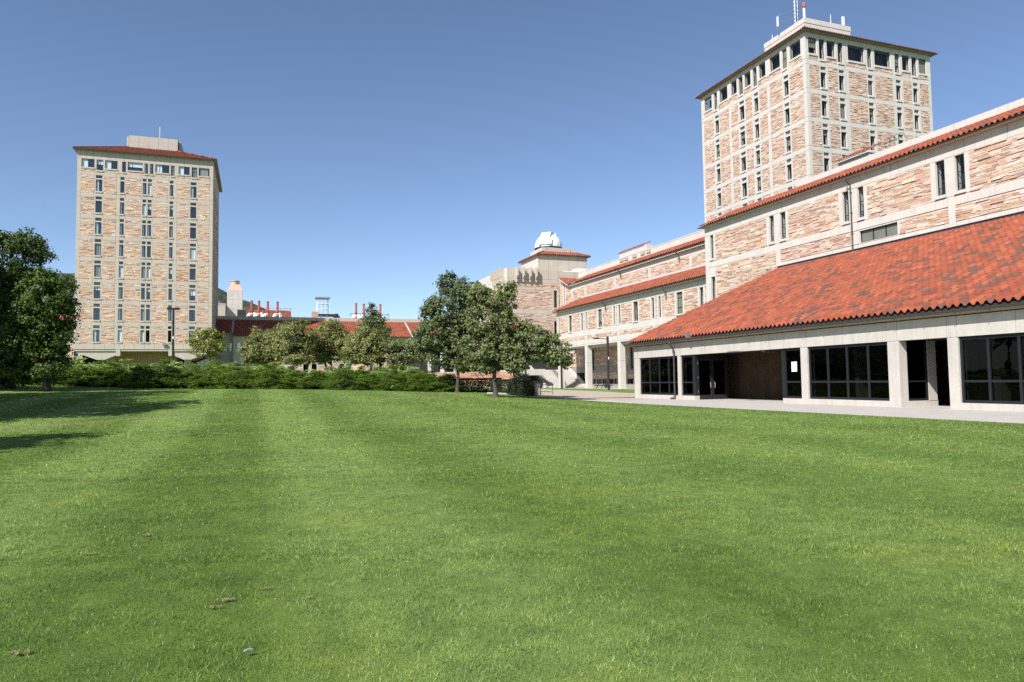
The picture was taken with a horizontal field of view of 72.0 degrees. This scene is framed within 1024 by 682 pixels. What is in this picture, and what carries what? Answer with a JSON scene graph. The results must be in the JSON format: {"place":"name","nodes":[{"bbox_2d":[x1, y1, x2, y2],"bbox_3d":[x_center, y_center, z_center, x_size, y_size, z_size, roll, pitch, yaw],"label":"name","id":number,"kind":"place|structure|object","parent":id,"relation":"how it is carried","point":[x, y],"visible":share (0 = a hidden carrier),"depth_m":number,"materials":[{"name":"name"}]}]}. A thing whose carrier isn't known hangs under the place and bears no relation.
{"place":"outdoors","nodes":[
{"label":"outdoors","id":0,"kind":"place"},
{"bbox_2d":[1,267,265,367],"bbox_3d":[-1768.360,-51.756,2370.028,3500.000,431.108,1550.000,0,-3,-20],"label":"mountains","id":1,"kind":"structure","parent":0,"point":[222,296],"depth_m":2364.02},
{"bbox_2d":[0,384,1023,681],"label":"lawn","id":2,"kind":"structure","parent":0,"point":[44,671],"depth_m":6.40,"materials":[{"name":"green plant"}]},
{"bbox_2d":[0,226,58,388],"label":"maple tree","id":3,"kind":"object","parent":2,"relation":"on","point":[35,250],"visible":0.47,"depth_m":54.37,"materials":[{"name":"green plant"}]},
{"bbox_2d":[0,265,84,390],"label":"maple tree","id":4,"kind":"object","parent":2,"relation":"on","point":[43,336],"visible":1,"depth_m":51.38,"materials":[{"name":"green plant"}]},
{"bbox_2d":[23,314,100,363],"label":"side building","id":5,"kind":"structure","parent":2,"relation":"on","point":[87,360],"depth_m":128.31,"materials":[{"name":"beige concrete"}]},
{"bbox_2d":[33,361,102,386],"bbox_3d":[-40.617,3.111,65.159,7.356,2.410,6.258,0,-3,-20],"label":"juniper shrub","id":6,"kind":"object","parent":2,"relation":"on","point":[80,379],"visible":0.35,"depth_m":63.62,"materials":[{"name":"green plant"}]},
{"bbox_2d":[63,361,127,386],"bbox_3d":[-38.632,3.165,66.274,6.722,2.555,6.088,0,-3,-20],"label":"juniper shrub","id":7,"kind":"object","parent":2,"relation":"on","point":[104,369],"visible":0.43,"depth_m":64.64,"materials":[{"name":"green plant"}]},
{"bbox_2d":[89,363,150,387],"bbox_3d":[-36.035,3.335,66.215,6.208,2.511,7.597,0,-3,-20],"label":"juniper shrub","id":8,"kind":"object","parent":2,"relation":"on","point":[119,379],"visible":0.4,"depth_m":64.29,"materials":[{"name":"green plant"}]},
{"bbox_2d":[119,364,174,388],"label":"juniper shrub","id":9,"kind":"object","parent":2,"relation":"on","point":[140,372],"visible":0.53,"depth_m":62.77,"materials":[{"name":"green plant"}]},
{"bbox_2d":[72,135,222,367],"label":"office tower","id":10,"kind":"structure","parent":2,"relation":"on","point":[147,232],"depth_m":124.73,"materials":[{"name":"beige stone"}]},
{"bbox_2d":[91,325,100,343],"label":"window","id":11,"kind":"structure","parent":10,"relation":"in","point":[94,331],"depth_m":121.24,"materials":[{"name":"beige concrete"}]},
{"bbox_2d":[92,260,101,278],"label":"window","id":12,"kind":"structure","parent":10,"relation":"in","point":[96,274],"depth_m":121.87,"materials":[{"name":"beige glass"}]},
{"bbox_2d":[93,217,102,235],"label":"window","id":13,"kind":"structure","parent":10,"relation":"in","point":[96,223],"depth_m":122.26,"materials":[{"name":"beige concrete"}]},
{"bbox_2d":[93,239,102,256],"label":"window","id":14,"kind":"structure","parent":10,"relation":"in","point":[98,245],"depth_m":122.11,"materials":[{"name":"beige concrete"}]},
{"bbox_2d":[94,175,103,193],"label":"window","id":15,"kind":"structure","parent":10,"relation":"in","point":[97,181],"depth_m":122.70,"materials":[{"name":"beige concrete"}]},
{"bbox_2d":[145,358,189,370],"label":"juniper shrub","id":16,"kind":"object","parent":2,"relation":"on","point":[164,361],"visible":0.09,"depth_m":69.66,"materials":[{"name":"green plant"}]},
{"bbox_2d":[167,307,179,361],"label":"lamp post","id":17,"kind":"object","parent":2,"relation":"on","point":[173,312],"visible":0.7,"depth_m":85.02,"materials":[{"name":"black metal"}]},
{"bbox_2d":[142,363,204,388],"bbox_3d":[-31.005,3.263,65.125,6.053,2.555,6.724,-4,-4,42],"label":"juniper shrub","id":18,"kind":"object","parent":2,"relation":"on","point":[175,369],"visible":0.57,"depth_m":63.25,"materials":[{"name":"green plant"}]},
{"bbox_2d":[163,363,220,388],"bbox_3d":[-28.118,3.361,65.294,6.443,2.562,7.096,-1,-3,11],"label":"juniper shrub","id":19,"kind":"object","parent":2,"relation":"on","point":[194,383],"visible":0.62,"depth_m":63.14,"materials":[{"name":"green plant"}]},
{"bbox_2d":[185,325,229,363],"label":"young tree","id":20,"kind":"object","parent":2,"relation":"on","point":[204,343],"visible":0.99,"depth_m":74.84,"materials":[{"name":"green plant"}]},
{"bbox_2d":[197,364,254,388],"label":"juniper shrub","id":21,"kind":"object","parent":2,"relation":"on","point":[222,376],"visible":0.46,"depth_m":63.18,"materials":[{"name":"green plant"}]},
{"bbox_2d":[215,363,284,388],"bbox_3d":[-23.154,3.257,64.334,6.684,2.504,6.016,0,-3,-6],"label":"juniper shrub","id":22,"kind":"object","parent":2,"relation":"on","point":[255,371],"visible":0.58,"depth_m":62.48,"materials":[{"name":"green plant"}]},
{"bbox_2d":[236,325,285,366],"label":"crabapple tree","id":23,"kind":"object","parent":2,"relation":"on","point":[256,343],"visible":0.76,"depth_m":81.02,"materials":[{"name":"green plant"}]},
{"bbox_2d":[249,365,314,388],"bbox_3d":[-20.695,3.357,64.177,6.564,2.460,7.264,0,-3,-20],"label":"juniper shrub","id":24,"kind":"object","parent":2,"relation":"on","point":[281,384],"visible":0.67,"depth_m":62.08,"materials":[{"name":"green plant"}]},
{"bbox_2d":[265,317,322,371],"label":"crabapple tree","id":25,"kind":"object","parent":2,"relation":"on","point":[297,351],"visible":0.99,"depth_m":79.07,"materials":[{"name":"green plant"}]},
{"bbox_2d":[276,369,332,388],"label":"juniper shrub","id":26,"kind":"object","parent":2,"relation":"on","point":[315,372],"visible":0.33,"depth_m":62.39,"materials":[{"name":"green plant"}]},
{"bbox_2d":[296,369,346,389],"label":"juniper shrub","id":27,"kind":"object","parent":2,"relation":"on","point":[314,383],"visible":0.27,"depth_m":61.87,"materials":[{"name":"green plant"}]},
{"bbox_2d":[215,316,437,372],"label":"laboratory building","id":28,"kind":"structure","parent":2,"relation":"on","point":[236,329],"depth_m":143.02,"materials":[{"name":"red concrete"}]},
{"bbox_2d":[227,280,242,315],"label":"vent tower","id":29,"kind":"structure","parent":28,"relation":"on","point":[234,297],"depth_m":185.45,"materials":[{"name":"white concrete"}]},
{"bbox_2d":[246,309,290,316],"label":"red tiled rooftop","id":30,"kind":"object","parent":28,"relation":"on","point":[285,313],"visible":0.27,"depth_m":177.17,"materials":[{"name":"ceramic"}]},
{"bbox_2d":[315,297,334,316],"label":"glass lantern","id":31,"kind":"object","parent":28,"relation":"on","point":[325,314],"visible":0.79,"depth_m":195.12,"materials":[{"name":"white paint"}]},
{"bbox_2d":[306,318,355,370],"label":"crabapple tree","id":32,"kind":"object","parent":2,"relation":"on","point":[328,354],"visible":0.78,"depth_m":82.43,"materials":[{"name":"green plant"}]},
{"bbox_2d":[317,365,382,389],"bbox_3d":[-14.525,3.308,62.190,6.404,2.511,7.053,-2,-4,25],"label":"juniper shrub","id":33,"kind":"object","parent":2,"relation":"on","point":[353,382],"visible":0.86,"depth_m":60.71,"materials":[{"name":"green plant"}]},
{"bbox_2d":[338,324,388,370],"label":"crabapple tree","id":34,"kind":"object","parent":2,"relation":"on","point":[371,349],"visible":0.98,"depth_m":79.30,"materials":[{"name":"green plant"}]},
{"bbox_2d":[335,369,399,389],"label":"juniper shrub","id":35,"kind":"object","parent":2,"relation":"on","point":[374,380],"visible":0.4,"depth_m":61.39,"materials":[{"name":"green plant"}]},
{"bbox_2d":[354,302,392,370],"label":"columnar tree","id":36,"kind":"object","parent":2,"relation":"on","point":[375,316],"visible":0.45,"depth_m":89.90,"materials":[{"name":"green plant"}]},
{"bbox_2d":[372,364,424,390],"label":"juniper shrub","id":37,"kind":"object","parent":2,"relation":"on","point":[394,373],"visible":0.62,"depth_m":61.19,"materials":[{"name":"green plant"}]},
{"bbox_2d":[378,334,428,369],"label":"crabapple tree","id":38,"kind":"object","parent":2,"relation":"on","point":[407,356],"visible":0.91,"depth_m":79.45,"materials":[{"name":"green plant"}]},
{"bbox_2d":[390,369,452,391],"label":"juniper shrub","id":39,"kind":"object","parent":2,"relation":"on","point":[421,375],"visible":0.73,"depth_m":60.44,"materials":[{"name":"green plant"}]},
{"bbox_2d":[404,376,471,391],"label":"juniper shrub","id":40,"kind":"object","parent":2,"relation":"on","point":[447,388],"visible":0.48,"depth_m":60.67,"materials":[{"name":"green plant"}]},
{"bbox_2d":[410,270,486,391],"bbox_3d":[-4.756,-0.876,59.923,7.819,10.763,4.877,0,-3,-20],"label":"maple tree","id":41,"kind":"object","parent":2,"relation":"on","point":[447,326],"visible":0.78,"depth_m":59.44,"materials":[{"name":"green plant"}]},
{"bbox_2d":[450,378,501,391],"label":"clipped hedge","id":42,"kind":"object","parent":2,"relation":"on","point":[474,387],"visible":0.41,"depth_m":62.51,"materials":[{"name":"green plant"}]},
{"bbox_2d":[435,368,518,385],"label":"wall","id":43,"kind":"structure","parent":2,"relation":"on","point":[502,375],"depth_m":105.82,"materials":[{"name":"beige stone"}]},
{"bbox_2d":[490,379,510,392],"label":"clipped hedge","id":44,"kind":"object","parent":2,"relation":"on","point":[501,382],"visible":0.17,"depth_m":59.74,"materials":[{"name":"green plant"}]},
{"bbox_2d":[457,280,575,396],"bbox_3d":[0.119,-0.134,50.224,8.334,8.452,4.414,0,-3,-12],"label":"maple tree","id":45,"kind":"object","parent":2,"relation":"on","point":[490,356],"visible":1,"depth_m":49.57,"materials":[{"name":"green plant"}]},
{"bbox_2d":[505,373,537,395],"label":"bush","id":46,"kind":"object","parent":2,"relation":"on","point":[523,385],"visible":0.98,"depth_m":56.65,"materials":[{"name":"green plant"}]},
{"bbox_2d":[500,369,544,387],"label":"terrace","id":47,"kind":"structure","parent":2,"relation":"on","point":[536,371],"depth_m":108.85,"materials":[{"name":"white concrete"}]},
{"bbox_2d":[408,341,506,372],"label":"portico","id":48,"kind":"structure","parent":47,"relation":"on","point":[421,366],"depth_m":113.09,"materials":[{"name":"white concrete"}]},
{"bbox_2d":[408,348,503,371],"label":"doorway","id":49,"kind":"structure","parent":48,"relation":"in","point":[421,366],"depth_m":113.76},
{"bbox_2d":[463,247,590,369],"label":"observatory block","id":50,"kind":"structure","parent":47,"relation":"on","point":[538,295],"depth_m":119.27,"materials":[{"name":"beige stone"}]},
{"bbox_2d":[535,232,561,249],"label":"observatory dome","id":51,"kind":"structure","parent":50,"relation":"on","point":[549,239],"depth_m":127.59,"materials":[{"name":"silver metal"}]},
{"bbox_2d":[529,363,584,387],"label":"concrete stair","id":52,"kind":"object","parent":2,"relation":"on","point":[573,379],"visible":0.53,"depth_m":113.44,"materials":[{"name":"white concrete"}]},
{"bbox_2d":[593,336,610,390],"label":"lamp post","id":53,"kind":"object","parent":2,"relation":"on","point":[608,373],"visible":1,"depth_m":79.73,"materials":[{"name":"black metal"}]},
{"bbox_2d":[552,229,706,388],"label":"colonnade wing","id":54,"kind":"structure","parent":2,"relation":"on","point":[624,298],"depth_m":94.59,"materials":[{"name":"beige stone"}]},
{"bbox_2d":[674,290,683,315],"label":"window","id":55,"kind":"structure","parent":54,"relation":"in","point":[679,296],"depth_m":78.74,"materials":[{"name":"white concrete"}]},
{"bbox_2d":[624,214,1023,411],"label":"entrance hall","id":56,"kind":"structure","parent":2,"relation":"on","point":[935,320],"depth_m":38.45,"materials":[{"name":"concrete"}]},
{"bbox_2d":[697,358,726,398],"bbox_3d":[14.100,2.659,49.601,2.400,2.860,0.168,0,-3,-20],"label":"double door","id":57,"kind":"structure","parent":56,"relation":"in","point":[712,383],"depth_m":49.63,"materials":[{"name":"black glass"}]},
{"bbox_2d":[0,0,1023,320],"label":"sky","id":58,"kind":"structure","parent":0,"point":[365,151],"materials":[{"name":"blue"}]},
{"bbox_2d":[477,386,1023,423],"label":"plaza","id":59,"kind":"structure","parent":0,"point":[964,415],"depth_m":33.73,"materials":[{"name":"concrete"}]},
{"bbox_2d":[695,17,937,222],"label":"office tower","id":60,"kind":"structure","parent":0,"point":[799,100],"depth_m":94.45,"materials":[{"name":"beige stone"}]},
{"bbox_2d":[738,99,745,123],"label":"window","id":61,"kind":"structure","parent":60,"relation":"in","point":[741,104],"depth_m":101.85,"materials":[{"name":"white concrete"}]},
{"bbox_2d":[739,124,746,148],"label":"window","id":62,"kind":"structure","parent":60,"relation":"in","point":[742,130],"depth_m":101.43,"materials":[{"name":"white concrete"}]},
{"bbox_2d":[739,150,747,174],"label":"window","id":63,"kind":"structure","parent":60,"relation":"in","point":[743,155],"depth_m":101.35,"materials":[{"name":"white concrete"}]},
{"bbox_2d":[740,176,748,199],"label":"window","id":64,"kind":"structure","parent":60,"relation":"in","point":[744,180],"depth_m":101.16,"materials":[{"name":"white concrete"}]},
{"bbox_2d":[752,91,759,115],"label":"window","id":65,"kind":"structure","parent":60,"relation":"in","point":[755,96],"depth_m":98.93,"materials":[{"name":"white concrete"}]},
{"bbox_2d":[753,117,760,142],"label":"window","id":66,"kind":"structure","parent":60,"relation":"in","point":[756,122],"depth_m":98.72,"materials":[{"name":"white concrete"}]},
{"bbox_2d":[754,143,761,168],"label":"window","id":67,"kind":"structure","parent":60,"relation":"in","point":[757,149],"depth_m":98.39,"materials":[{"name":"white concrete"}]},
{"bbox_2d":[754,170,762,194],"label":"window","id":68,"kind":"structure","parent":60,"relation":"in","point":[758,175],"depth_m":98.23,"materials":[{"name":"white concrete"}]},
{"bbox_2d":[767,52,780,74],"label":"window","id":69,"kind":"structure","parent":60,"relation":"in","point":[770,70],"depth_m":95.96,"materials":[{"name":"white concrete"}]},
{"bbox_2d":[780,47,788,72],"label":"window","id":70,"kind":"structure","parent":60,"relation":"in","point":[784,53],"depth_m":93.44,"materials":[{"name":"white concrete"}]},
{"bbox_2d":[782,73,789,99],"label":"window","id":71,"kind":"structure","parent":60,"relation":"in","point":[785,79],"depth_m":93.34,"materials":[{"name":"white concrete"}]},
{"bbox_2d":[783,101,790,127],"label":"window","id":72,"kind":"structure","parent":60,"relation":"in","point":[786,106],"depth_m":93.10,"materials":[{"name":"white concrete"}]},
{"bbox_2d":[784,129,791,154],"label":"window","id":73,"kind":"structure","parent":60,"relation":"in","point":[787,134],"depth_m":92.83,"materials":[{"name":"white concrete"}]},
{"bbox_2d":[785,157,792,182],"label":"window","id":74,"kind":"structure","parent":60,"relation":"in","point":[788,162],"depth_m":92.73,"materials":[{"name":"white concrete"}]},
{"bbox_2d":[788,38,801,62],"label":"window","id":75,"kind":"structure","parent":60,"relation":"in","point":[790,48],"depth_m":92.22,"materials":[{"name":"white concrete"}]},
{"bbox_2d":[808,36,817,55],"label":"window","id":76,"kind":"structure","parent":60,"relation":"in","point":[812,42],"depth_m":90.41,"materials":[{"name":"white concrete"}]},
{"bbox_2d":[817,38,825,61],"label":"window","id":77,"kind":"structure","parent":60,"relation":"in","point":[823,47],"depth_m":90.85,"materials":[{"name":"white concrete"}]},
{"bbox_2d":[819,66,828,90],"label":"window","id":78,"kind":"structure","parent":60,"relation":"in","point":[823,70],"depth_m":90.65,"materials":[{"name":"white concrete"}]},
{"bbox_2d":[820,94,829,119],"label":"window","id":79,"kind":"structure","parent":60,"relation":"in","point":[824,99],"depth_m":90.45,"materials":[{"name":"white concrete"}]},
{"bbox_2d":[821,123,830,147],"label":"window","id":80,"kind":"structure","parent":60,"relation":"in","point":[825,127],"depth_m":90.23,"materials":[{"name":"white concrete"}]},
{"bbox_2d":[822,151,831,171],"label":"window","id":81,"kind":"structure","parent":60,"relation":"in","point":[826,156],"depth_m":90.06,"materials":[{"name":"white concrete"}]},
{"bbox_2d":[836,42,845,65],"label":"window","id":82,"kind":"structure","parent":60,"relation":"in","point":[841,45],"depth_m":91.90,"materials":[{"name":"white concrete"}]},
{"bbox_2d":[837,69,845,93],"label":"window","id":83,"kind":"structure","parent":60,"relation":"in","point":[841,73],"depth_m":91.68,"materials":[{"name":"white concrete"}]},
{"bbox_2d":[838,97,846,121],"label":"window","id":84,"kind":"structure","parent":60,"relation":"in","point":[842,101],"depth_m":91.50,"materials":[{"name":"white concrete"}]},
{"bbox_2d":[839,125,847,149],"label":"window","id":85,"kind":"structure","parent":60,"relation":"in","point":[843,129],"depth_m":91.27,"materials":[{"name":"white concrete"}]},
{"bbox_2d":[845,44,865,64],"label":"window","id":86,"kind":"structure","parent":60,"relation":"in","point":[863,53],"depth_m":92.83,"materials":[{"name":"white concrete"}]},
{"bbox_2d":[865,48,873,70],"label":"window","id":87,"kind":"structure","parent":60,"relation":"in","point":[870,51],"depth_m":93.58,"materials":[{"name":"white concrete"}]},
{"bbox_2d":[866,74,875,98],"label":"window","id":88,"kind":"structure","parent":60,"relation":"in","point":[871,93],"depth_m":93.39,"materials":[{"name":"white concrete"}]},
{"bbox_2d":[867,102,876,125],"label":"window","id":89,"kind":"structure","parent":60,"relation":"in","point":[871,105],"depth_m":93.17,"materials":[{"name":"white concrete"}]},
{"bbox_2d":[869,129,877,150],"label":"window","id":90,"kind":"structure","parent":60,"relation":"in","point":[872,133],"depth_m":92.98,"materials":[{"name":"white concrete"}]},
{"bbox_2d":[873,49,892,69],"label":"window","id":91,"kind":"structure","parent":60,"relation":"in","point":[889,55],"depth_m":94.66,"materials":[{"name":"white concrete"}]},
{"bbox_2d":[892,53,900,75],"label":"window","id":92,"kind":"structure","parent":60,"relation":"in","point":[896,58],"depth_m":95.26,"materials":[{"name":"white concrete"}]},
{"bbox_2d":[895,79,903,102],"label":"window","id":93,"kind":"structure","parent":60,"relation":"in","point":[898,83],"depth_m":95.10,"materials":[{"name":"white concrete"}]},
{"bbox_2d":[896,106,904,129],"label":"window","id":94,"kind":"structure","parent":60,"relation":"in","point":[900,110],"depth_m":94.86,"materials":[{"name":"white concrete"}]},
{"bbox_2d":[911,82,920,105],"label":"window","id":95,"kind":"structure","parent":60,"relation":"in","point":[915,86],"depth_m":96.10,"materials":[{"name":"white concrete"}]},
{"bbox_2d":[912,109,921,132],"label":"window","id":96,"kind":"structure","parent":60,"relation":"in","point":[916,113],"depth_m":95.89,"materials":[{"name":"white concrete"}]},
{"bbox_2d":[917,58,927,76],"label":"window","id":97,"kind":"structure","parent":60,"relation":"in","point":[922,63],"depth_m":96.94,"materials":[{"name":"white concrete"}]},
{"bbox_2d":[697,98,1023,301],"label":"hall","id":98,"kind":"structure","parent":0,"point":[966,172],"depth_m":52.25,"materials":[{"name":"beige stone"}]},
{"bbox_2d":[708,234,715,261],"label":"window","id":99,"kind":"structure","parent":98,"relation":"in","point":[711,239],"depth_m":71.62,"materials":[{"name":"white concrete"}]},
{"bbox_2d":[709,273,716,300],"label":"window","id":100,"kind":"structure","parent":98,"relation":"in","point":[713,288],"depth_m":71.43,"materials":[{"name":"white concrete"}]},
{"bbox_2d":[766,215,774,245],"bbox_3d":[23.412,-9.926,63.327,0.650,2.660,1.040,0,-3,-20],"label":"window","id":101,"kind":"structure","parent":98,"relation":"in","point":[770,231],"depth_m":63.47,"materials":[{"name":"white concrete"}]},
{"bbox_2d":[779,210,788,242],"bbox_3d":[24.008,-10.025,61.695,0.650,2.660,1.060,0,-3,-20],"label":"window","id":102,"kind":"structure","parent":98,"relation":"in","point":[783,216],"depth_m":62.06,"materials":[{"name":"white concrete"}]},
{"bbox_2d":[838,190,849,226],"bbox_3d":[26.301,-10.410,55.411,0.650,2.660,1.040,0,-3,-20],"label":"window","id":103,"kind":"structure","parent":98,"relation":"in","point":[843,197],"depth_m":55.55,"materials":[{"name":"white concrete"}]},
{"bbox_2d":[834,142,883,165],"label":"roof hatch","id":104,"kind":"object","parent":98,"relation":"on","point":[857,156],"visible":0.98,"depth_m":66.10,"materials":[{"name":"white concrete"}]},
{"bbox_2d":[856,184,867,221],"bbox_3d":[26.901,-10.510,53.765,0.650,2.660,0.950,0,-3,-20],"label":"window","id":105,"kind":"structure","parent":98,"relation":"in","point":[861,193],"depth_m":54.05,"materials":[{"name":"white concrete"}]},
{"bbox_2d":[859,220,900,243],"bbox_3d":[27.458,-8.064,52.342,0.550,1.040,3.620,0,-3,-20],"label":"window","id":106,"kind":"structure","parent":98,"relation":"in","point":[891,229],"depth_m":52.34,"materials":[{"name":"white glass"}]},
{"bbox_2d":[930,159,946,201],"bbox_3d":[29.078,-10.875,47.801,0.650,2.660,1.110,0,-3,-20],"label":"window","id":107,"kind":"structure","parent":98,"relation":"in","point":[935,167],"depth_m":47.97,"materials":[{"name":"white concrete"}]},
{"bbox_2d":[953,151,970,195],"bbox_3d":[29.665,-10.973,46.192,0.650,2.660,1.060,0,-3,-20],"label":"window","id":108,"kind":"structure","parent":98,"relation":"in","point":[957,167],"depth_m":46.35,"materials":[{"name":"white concrete"}]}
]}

